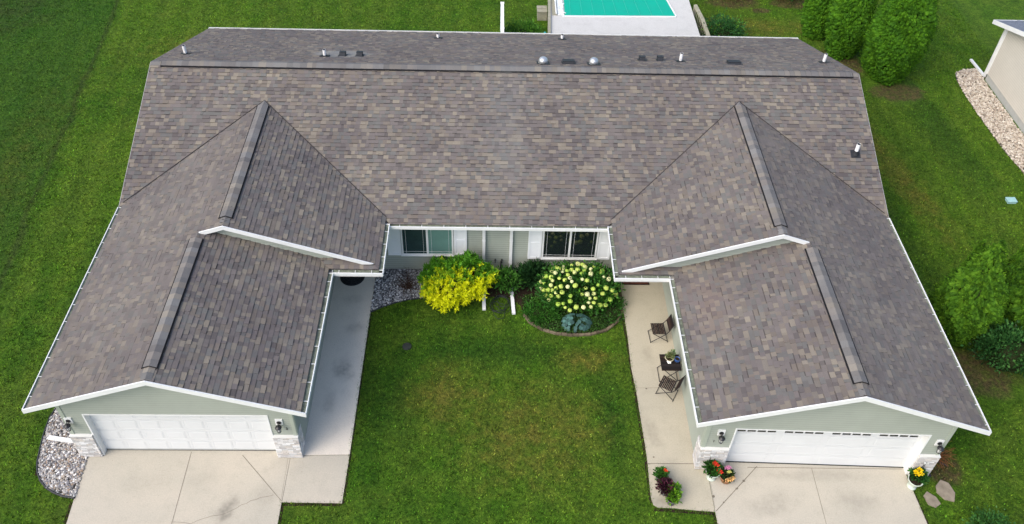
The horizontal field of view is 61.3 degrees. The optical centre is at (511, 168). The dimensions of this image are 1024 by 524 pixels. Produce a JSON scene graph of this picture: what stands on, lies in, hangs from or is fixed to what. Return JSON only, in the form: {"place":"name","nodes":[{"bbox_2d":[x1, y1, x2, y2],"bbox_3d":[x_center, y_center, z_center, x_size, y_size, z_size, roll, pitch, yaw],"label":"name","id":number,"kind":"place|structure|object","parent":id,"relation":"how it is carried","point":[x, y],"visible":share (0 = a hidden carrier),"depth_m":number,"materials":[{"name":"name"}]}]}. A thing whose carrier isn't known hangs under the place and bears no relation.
{"place":"outdoors","nodes":[
{"label":"outdoors","id":0,"kind":"place"},
{"bbox_2d":[66,450,289,523],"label":"driveway","id":1,"kind":"structure","parent":0,"point":[173,487],"depth_m":24.20,"materials":[{"name":"concrete"}]},
{"bbox_2d":[0,0,1023,523],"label":"lawn","id":2,"kind":"structure","parent":0,"point":[992,388],"depth_m":28.99,"materials":[{"name":"green plant"}]},
{"bbox_2d":[38,409,87,498],"bbox_3d":[-12.965,8.016,25.164,1.441,0.050,3.521,-3,42,-5],"label":"gravel bed","id":3,"kind":"object","parent":2,"relation":"on","point":[58,465],"visible":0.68,"depth_m":24.63,"materials":[{"name":"grey gravel"}]},
{"bbox_2d":[36,408,74,498],"bbox_3d":[-13.184,8.067,25.012,1.057,0.059,3.690,-12,44,-16],"label":"garden edging","id":4,"kind":"object","parent":3,"relation":"on","point":[44,485],"visible":0.84,"depth_m":24.42,"materials":[{"name":"black plastic"}]},
{"bbox_2d":[282,455,349,502],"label":"walkway","id":5,"kind":"structure","parent":2,"relation":"on","point":[316,478],"depth_m":24.50,"materials":[{"name":"concrete"}]},
{"bbox_2d":[303,276,375,455],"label":"walkway","id":6,"kind":"structure","parent":2,"relation":"on","point":[330,427],"depth_m":27.23,"materials":[{"name":"concrete"}]},
{"bbox_2d":[340,276,364,285],"bbox_3d":[-5.567,3.771,30.172,0.860,0.027,0.860,1,42,-1],"label":"door mat","id":7,"kind":"object","parent":6,"relation":"on","point":[350,281],"depth_m":30.02,"materials":[{"name":"black rubber"}]},
{"bbox_2d":[370,297,419,311],"bbox_3d":[-3.949,4.595,29.327,1.776,0.045,0.158,-14,44,-17],"label":"garden edging","id":8,"kind":"object","parent":2,"relation":"on","point":[393,303],"visible":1,"depth_m":29.32,"materials":[{"name":"black plastic"}]},
{"bbox_2d":[370,269,424,310],"bbox_3d":[-3.488,4.245,29.805,2.550,0.050,1.900,1,42,-1],"label":"gravel bed","id":9,"kind":"object","parent":2,"relation":"on","point":[394,289],"visible":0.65,"depth_m":29.84,"materials":[{"name":"grey gravel"}]},
{"bbox_2d":[386,268,418,298],"bbox_3d":[-3.681,3.963,29.685,1.434,0.511,1.388,11,42,10],"label":"bare shrub","id":10,"kind":"object","parent":9,"relation":"on","point":[407,286],"visible":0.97,"depth_m":29.70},
{"bbox_2d":[402,342,411,349],"bbox_3d":[-3.408,5.777,28.037,0.300,0.024,0.300,1,42,-1],"label":"drain cover","id":11,"kind":"object","parent":2,"relation":"on","point":[407,346],"visible":1,"depth_m":28.02,"materials":[{"name":"metal"}]},
{"bbox_2d":[416,249,500,314],"bbox_3d":[-1.768,3.635,29.028,3.014,2.024,2.458,1,42,-1],"label":"golden shrub","id":12,"kind":"object","parent":2,"relation":"on","point":[445,282],"visible":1,"depth_m":28.93,"materials":[{"name":"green plant"}]},
{"bbox_2d":[34,313,928,523],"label":"lawn edge soil","id":13,"kind":"structure","parent":2,"relation":"on","point":[343,501],"depth_m":24.64,"materials":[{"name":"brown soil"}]},
{"bbox_2d":[489,295,509,318],"bbox_3d":[-0.409,4.667,29.297,0.715,0.097,1.052,1,42,-1],"label":"garden hose","id":14,"kind":"object","parent":2,"relation":"on","point":[507,298],"visible":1,"depth_m":29.31,"materials":[{"name":"green rubber"}]},
{"bbox_2d":[500,2,503,31],"bbox_3d":[-0.460,-5.654,39.650,0.170,1.930,4.385,1,42,-1],"label":"privacy fence","id":15,"kind":"object","parent":2,"relation":"on","point":[502,18],"visible":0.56,"depth_m":39.89,"materials":[{"name":"plastic"}]},
{"bbox_2d":[22,27,991,474],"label":"duplex house","id":16,"kind":"structure","parent":2,"relation":"on","point":[728,193],"depth_m":27.64,"materials":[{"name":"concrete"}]},
{"bbox_2d":[89,415,275,450],"bbox_3d":[-9.229,7.381,24.399,4.940,2.094,0.062,1,42,-1],"label":"garage door","id":17,"kind":"structure","parent":16,"relation":"in","point":[115,431],"depth_m":24.46,"materials":[{"name":"white paint"}]},
{"bbox_2d":[400,229,453,256],"bbox_3d":[-2.889,2.469,29.450,1.840,1.475,0.095,1,42,-1],"label":"window","id":18,"kind":"structure","parent":16,"relation":"in","point":[430,243],"depth_m":29.53,"materials":[{"name":"teal glass"}]},
{"bbox_2d":[540,231,598,259],"bbox_3d":[1.987,2.584,29.619,1.960,1.545,0.095,1,42,-1],"label":"window","id":19,"kind":"structure","parent":16,"relation":"in","point":[556,245],"depth_m":29.69,"materials":[{"name":"clear glass"}]},
{"bbox_2d":[726,430,922,467],"bbox_3d":[8.819,7.870,24.592,5.313,2.094,0.062,2,42,0],"label":"garage door","id":20,"kind":"structure","parent":16,"relation":"in","point":[748,446],"depth_m":24.70,"materials":[{"name":"white paint"}]},
{"bbox_2d":[499,15,544,32],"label":"leafy shrub","id":21,"kind":"object","parent":2,"relation":"on","point":[528,26],"visible":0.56,"depth_m":41.20,"materials":[{"name":"green plant"}]},
{"bbox_2d":[537,5,546,20],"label":"storage step","id":22,"kind":"object","parent":2,"relation":"on","point":[541,12],"visible":1,"depth_m":42.88,"materials":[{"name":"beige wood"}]},
{"bbox_2d":[471,270,619,332],"bbox_3d":[1.120,4.579,29.583,5.260,0.040,2.770,1,42,-1],"label":"planting bed","id":23,"kind":"object","parent":2,"relation":"on","point":[519,300],"visible":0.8,"depth_m":29.71,"materials":[{"name":"green plant"}]},
{"bbox_2d":[487,264,525,296],"bbox_3d":[-0.221,3.780,29.647,1.473,1.061,1.347,1,42,-1],"label":"leafy shrub","id":24,"kind":"object","parent":23,"relation":"on","point":[508,277],"visible":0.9,"depth_m":29.53,"materials":[{"name":"green plant"}]},
{"bbox_2d":[512,257,551,291],"bbox_3d":[0.750,3.599,29.845,1.714,1.125,1.411,1,42,-1],"label":"leafy shrub","id":25,"kind":"object","parent":23,"relation":"on","point":[529,272],"visible":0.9,"depth_m":29.67,"materials":[{"name":"green plant"}]},
{"bbox_2d":[518,296,561,326],"bbox_3d":[0.943,4.728,28.989,1.502,0.596,1.332,1,42,-1],"label":"ground plant","id":26,"kind":"object","parent":23,"relation":"on","point":[540,311],"visible":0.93,"depth_m":28.96,"materials":[{"name":"green plant"}]},
{"bbox_2d":[496,293,622,333],"bbox_3d":[1.622,4.888,29.130,4.314,0.158,1.733,1,42,-1],"label":"ground cover","id":27,"kind":"object","parent":23,"relation":"on","point":[594,325],"visible":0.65,"depth_m":28.95,"materials":[{"name":"green plant"}]},
{"bbox_2d":[523,285,622,336],"bbox_3d":[2.372,5.018,29.103,3.689,0.092,1.619,-14,44,-17],"label":"stone edging","id":28,"kind":"object","parent":23,"relation":"on","point":[580,334],"visible":0.84,"depth_m":28.63,"materials":[{"name":"grey stone"}]},
{"bbox_2d":[561,313,591,332],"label":"hosta","id":29,"kind":"object","parent":23,"relation":"on","point":[568,319],"visible":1,"depth_m":28.67,"materials":[{"name":"green plant"}]},
{"bbox_2d":[533,255,625,315],"bbox_3d":[2.325,3.913,29.313,3.194,1.454,2.255,1,42,-1],"label":"hydrangea","id":30,"kind":"object","parent":23,"relation":"on","point":[564,284],"visible":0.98,"depth_m":29.00,"materials":[{"name":"green plant"}]},
{"bbox_2d":[601,296,627,324],"bbox_3d":[3.407,4.691,29.166,1.110,0.547,1.441,1,42,-1],"label":"ground plant","id":31,"kind":"object","parent":23,"relation":"on","point":[613,310],"visible":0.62,"depth_m":29.14,"materials":[{"name":"green plant"}]},
{"bbox_2d":[551,0,699,35],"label":"pool deck","id":32,"kind":"structure","parent":2,"relation":"on","point":[682,22],"depth_m":41.31,"materials":[{"name":"concrete"}]},
{"bbox_2d":[547,0,550,32],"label":"deck railing","id":33,"kind":"object","parent":32,"relation":"attached to","point":[549,17],"visible":0.58,"depth_m":41.56,"materials":[{"name":"white wood"}]},
{"bbox_2d":[551,0,676,16],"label":"swimming pool","id":34,"kind":"structure","parent":32,"relation":"in","point":[620,8],"depth_m":42.32,"materials":[{"name":"teal liquid"}]},
{"bbox_2d":[621,282,693,462],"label":"walkway","id":35,"kind":"structure","parent":2,"relation":"on","point":[665,428],"depth_m":27.32,"materials":[{"name":"concrete"}]},
{"bbox_2d":[622,282,648,284],"bbox_3d":[4.329,3.908,30.428,0.960,0.022,0.500,1,42,-1],"label":"door mat","id":36,"kind":"object","parent":35,"relation":"on","point":[635,283],"depth_m":30.28,"materials":[{"name":"brown fabric"}]},
{"bbox_2d":[648,314,674,342],"bbox_3d":[4.872,5.242,28.294,0.687,0.872,0.500,-1,42,-4],"label":"folding chair","id":37,"kind":"object","parent":35,"relation":"on","point":[670,323],"visible":1,"depth_m":28.24,"materials":[{"name":"wicker"}]},
{"bbox_2d":[657,354,681,381],"bbox_3d":[4.948,6.317,27.253,0.620,0.668,0.605,1,42,-1],"label":"folding table","id":38,"kind":"object","parent":35,"relation":"on","point":[672,366],"visible":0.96,"depth_m":26.97,"materials":[{"name":"metal"}]},
{"bbox_2d":[664,349,675,360],"bbox_3d":[4.969,5.830,27.063,0.320,0.311,0.466,24,46,23],"label":"succulent bowl","id":39,"kind":"object","parent":38,"relation":"on","point":[670,356],"visible":1,"depth_m":27.05,"materials":[{"name":"plant"}]},
{"bbox_2d":[674,356,679,362],"bbox_3d":[5.169,5.987,27.030,0.190,0.130,0.190,1,42,-1],"label":"blue pot","id":40,"kind":"object","parent":38,"relation":"on","point":[677,359],"visible":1,"depth_m":27.00,"materials":[{"name":"ceramic"}]},
{"bbox_2d":[655,375,685,401],"bbox_3d":[4.887,6.677,26.678,0.687,0.872,0.500,22,45,21],"label":"folding chair","id":41,"kind":"object","parent":35,"relation":"on","point":[669,381],"visible":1,"depth_m":26.68,"materials":[{"name":"wicker"}]},
{"bbox_2d":[648,464,714,511],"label":"walkway","id":42,"kind":"structure","parent":2,"relation":"on","point":[696,493],"depth_m":24.61,"materials":[{"name":"concrete"}]},
{"bbox_2d":[652,466,669,480],"bbox_3d":[4.240,8.757,24.612,0.547,0.490,0.545,1,42,-1],"label":"planter pot","id":43,"kind":"object","parent":42,"relation":"on","point":[660,472],"visible":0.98,"depth_m":24.55,"materials":[{"name":"plant"}]},
{"bbox_2d":[655,477,674,495],"bbox_3d":[4.309,8.950,24.318,0.634,0.596,0.614,1,42,-1],"label":"planter pot","id":44,"kind":"object","parent":42,"relation":"on","point":[662,484],"visible":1,"depth_m":24.23,"materials":[{"name":"plant"}]},
{"bbox_2d":[665,481,683,505],"bbox_3d":[4.530,9.101,24.189,0.546,0.553,0.725,1,42,-1],"label":"planter pot","id":45,"kind":"object","parent":42,"relation":"on","point":[673,497],"visible":0.99,"depth_m":24.10,"materials":[{"name":"plant"}]},
{"bbox_2d":[693,4,709,35],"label":"stair rail","id":46,"kind":"object","parent":2,"relation":"on","point":[700,17],"visible":0.49,"depth_m":41.97,"materials":[{"name":"white wood"}]},
{"bbox_2d":[698,7,749,36],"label":"leafy shrub","id":47,"kind":"object","parent":2,"relation":"on","point":[725,28],"visible":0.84,"depth_m":41.60,"materials":[{"name":"green plant"}]},
{"bbox_2d":[800,0,832,39],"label":"arborvitae","id":48,"kind":"object","parent":2,"relation":"on","point":[813,16],"visible":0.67,"depth_m":41.68,"materials":[{"name":"green plant"}]},
{"bbox_2d":[823,0,877,60],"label":"arborvitae","id":49,"kind":"object","parent":2,"relation":"on","point":[846,23],"visible":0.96,"depth_m":39.90,"materials":[{"name":"green plant"}]},
{"bbox_2d":[859,0,939,85],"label":"arborvitae","id":50,"kind":"object","parent":2,"relation":"on","point":[898,37],"visible":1,"depth_m":38.12,"materials":[{"name":"green plant"}]},
{"bbox_2d":[923,492,940,507],"bbox_3d":[11.917,9.441,24.555,0.364,0.062,0.450,-29,50,-30],"label":"stepping stone","id":51,"kind":"object","parent":2,"relation":"on","point":[931,500],"visible":1,"depth_m":24.53,"materials":[{"name":"grey stone"}]},
{"bbox_2d":[936,480,954,501],"bbox_3d":[12.421,9.255,24.787,0.519,0.062,0.587,18,44,17],"label":"stepping stone","id":52,"kind":"object","parent":2,"relation":"on","point":[944,490],"visible":1,"depth_m":24.75,"materials":[{"name":"grey stone"}]},
{"bbox_2d":[938,447,955,469],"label":"dry clump","id":53,"kind":"object","parent":2,"relation":"on","point":[945,451],"visible":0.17,"depth_m":25.24,"materials":[{"name":"brown plant"}]},
{"bbox_2d":[927,239,1023,348],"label":"arborvitae","id":54,"kind":"object","parent":2,"relation":"on","point":[968,297],"visible":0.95,"depth_m":27.00,"materials":[{"name":"green plant"}]},
{"bbox_2d":[961,505,1015,523],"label":"leafy shrub","id":55,"kind":"object","parent":2,"relation":"on","point":[984,515],"visible":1,"depth_m":23.60,"materials":[{"name":"green plant"}]},
{"bbox_2d":[955,68,1023,172],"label":"gravel bed","id":56,"kind":"object","parent":2,"relation":"on","point":[994,119],"visible":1,"depth_m":38.01,"materials":[{"name":"beige gravel"}]},
{"bbox_2d":[960,317,1023,376],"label":"leafy shrub","id":57,"kind":"object","parent":2,"relation":"on","point":[1004,351],"visible":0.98,"depth_m":27.39,"materials":[{"name":"green plant"}]},
{"bbox_2d":[970,20,1023,133],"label":"neighbour house","id":58,"kind":"structure","parent":2,"relation":"on","point":[1004,73],"depth_m":38.29,"materials":[{"name":"beige paint"}]},
{"bbox_2d":[998,266,1023,338],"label":"arborvitae","id":59,"kind":"object","parent":2,"relation":"on","point":[1014,311],"visible":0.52,"depth_m":27.83,"materials":[{"name":"green plant"}]},
{"bbox_2d":[1005,197,1017,203],"bbox_3d":[19.630,1.271,33.992,0.380,0.120,0.280,1,42,-1],"label":"utility box","id":60,"kind":"object","parent":2,"relation":"on","point":[1010,200],"visible":1,"depth_m":33.94,"materials":[{"name":"teal plastic"}]},
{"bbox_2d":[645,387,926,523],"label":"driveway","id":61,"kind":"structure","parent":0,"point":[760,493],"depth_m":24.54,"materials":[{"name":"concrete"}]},
{"bbox_2d":[702,459,723,481],"bbox_3d":[5.716,8.598,24.692,0.656,0.703,0.634,1,42,-1],"label":"flower urn","id":62,"kind":"object","parent":61,"relation":"on","point":[713,470],"visible":0.98,"depth_m":24.55,"materials":[{"name":"plant"}]},
{"bbox_2d":[719,465,735,483],"bbox_3d":[6.140,8.766,24.683,0.549,0.487,0.549,1,42,-1],"label":"basket planter","id":63,"kind":"object","parent":61,"relation":"on","point":[727,476],"visible":0.98,"depth_m":24.61,"materials":[{"name":"plant"}]},
{"bbox_2d":[907,467,929,489],"bbox_3d":[11.601,8.813,24.714,0.648,0.674,0.663,1,42,-1],"label":"flower urn","id":64,"kind":"object","parent":61,"relation":"on","point":[918,477],"visible":1,"depth_m":24.58,"materials":[{"name":"plant"}]}
]}

